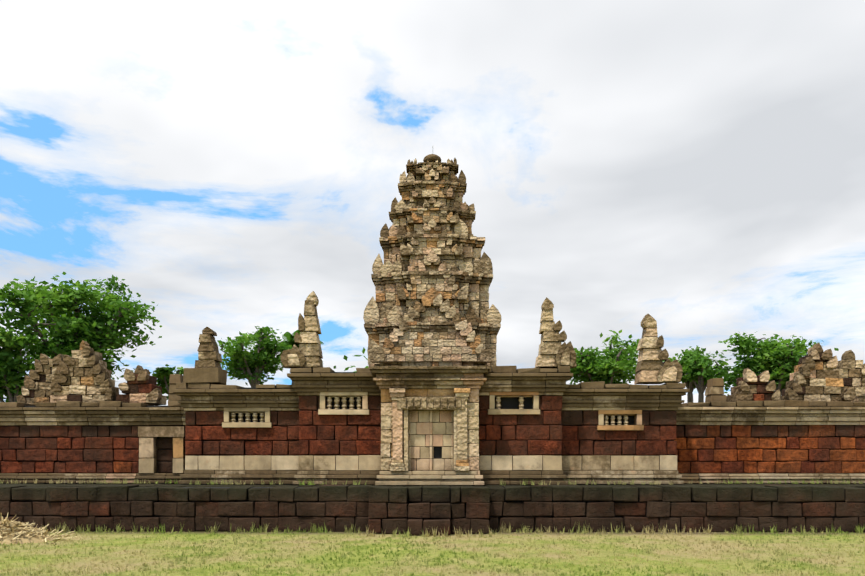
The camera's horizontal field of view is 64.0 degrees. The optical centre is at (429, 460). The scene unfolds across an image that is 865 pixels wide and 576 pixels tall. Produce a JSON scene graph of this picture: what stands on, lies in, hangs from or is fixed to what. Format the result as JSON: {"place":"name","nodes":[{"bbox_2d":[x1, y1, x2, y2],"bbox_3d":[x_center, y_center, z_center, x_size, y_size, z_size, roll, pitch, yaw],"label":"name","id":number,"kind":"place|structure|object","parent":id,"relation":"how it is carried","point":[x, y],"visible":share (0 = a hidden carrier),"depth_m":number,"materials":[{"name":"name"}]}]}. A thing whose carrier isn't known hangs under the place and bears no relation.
{"place":"outdoors","nodes":[
{"label":"outdoors","id":0,"kind":"place"},
{"bbox_2d":[0,328,55,401],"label":"tree","id":1,"kind":"object","parent":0,"point":[10,363],"depth_m":57.39,"materials":[{"name":"green plant"}]},
{"bbox_2d":[0,272,162,381],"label":"tree","id":2,"kind":"object","parent":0,"point":[62,311],"depth_m":63.45,"materials":[{"name":"green plant"}]},
{"bbox_2d":[150,364,183,399],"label":"tree","id":3,"kind":"object","parent":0,"point":[162,372],"depth_m":68.90,"materials":[{"name":"green plant"}]},
{"bbox_2d":[216,326,291,387],"bbox_3d":[-15.568,-5.113,62.092,7.514,13.996,10.036,0,0,1],"label":"tree","id":4,"kind":"object","parent":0,"point":[252,358],"depth_m":61.05,"materials":[{"name":"green plant"}]},
{"bbox_2d":[273,330,323,384],"bbox_3d":[-12.565,-5.313,65.719,5.170,14.366,5.233,0,0,1],"label":"tree","id":5,"kind":"object","parent":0,"point":[290,339],"depth_m":64.66,"materials":[{"name":"green plant"}]},
{"bbox_2d":[0,477,864,575],"bbox_3d":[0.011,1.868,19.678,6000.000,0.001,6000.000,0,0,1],"label":"ground grass","id":6,"kind":"structure","parent":0,"point":[604,553],"depth_m":13.83,"materials":[{"name":"green plant"}]},
{"bbox_2d":[0,514,76,544],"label":"hay heap","id":7,"kind":"object","parent":6,"relation":"on","point":[12,532],"visible":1,"depth_m":15.97,"materials":[{"name":"plant"}]},
{"bbox_2d":[0,484,864,535],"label":"laterite platform","id":8,"kind":"object","parent":6,"relation":"on","point":[389,509],"visible":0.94,"depth_m":18.17,"materials":[{"name":"brown stone"}]},
{"bbox_2d":[0,366,864,484],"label":"gallery sandstone","id":9,"kind":"object","parent":8,"relation":"on","point":[199,389],"visible":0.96,"depth_m":20.00,"materials":[{"name":"beige stone"}]},
{"bbox_2d":[0,354,864,472],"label":"wall","id":10,"kind":"structure","parent":9,"relation":"on","point":[330,435],"depth_m":20.74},
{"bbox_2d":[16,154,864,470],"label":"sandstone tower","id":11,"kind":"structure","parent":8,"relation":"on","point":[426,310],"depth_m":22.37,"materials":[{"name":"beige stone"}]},
{"bbox_2d":[408,410,453,470],"bbox_3d":[0.042,-0.573,19.461,1.265,1.681,0.446,0,0,1],"label":"false door","id":12,"kind":"structure","parent":11,"relation":"attached to","point":[420,429],"depth_m":19.27,"materials":[{"name":"stone"}]},
{"bbox_2d":[0,177,864,530],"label":"stone blocks","id":13,"kind":"structure","parent":6,"relation":"on","point":[510,403],"depth_m":20.27,"materials":[{"name":"black"}]},
{"bbox_2d":[0,0,864,405],"label":"sky","id":14,"kind":"structure","parent":0,"point":[697,167],"materials":[{"name":"white"}]},
{"bbox_2d":[334,346,583,371],"bbox_3d":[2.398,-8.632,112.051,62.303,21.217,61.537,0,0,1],"label":"tree","id":15,"kind":"object","parent":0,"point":[363,352],"depth_m":90.63,"materials":[{"name":"green plant"}]},
{"bbox_2d":[569,330,638,384],"bbox_3d":[15.420,-4.748,61.728,8.983,13.272,10.262,0,0,1],"label":"tree","id":16,"kind":"object","parent":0,"point":[597,366],"depth_m":60.12,"materials":[{"name":"green plant"}]},
{"bbox_2d":[663,345,718,402],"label":"tree","id":17,"kind":"object","parent":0,"point":[686,353],"depth_m":78.81,"materials":[{"name":"green plant"}]},
{"bbox_2d":[682,353,722,401],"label":"tree","id":18,"kind":"object","parent":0,"point":[691,369],"depth_m":74.20,"materials":[{"name":"green plant"}]},
{"bbox_2d":[691,333,838,395],"bbox_3d":[30.902,-5.100,63.574,10.052,14.000,10.700,0,0,-36],"label":"tree","id":19,"kind":"object","parent":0,"point":[756,362],"depth_m":63.16,"materials":[{"name":"green plant"}]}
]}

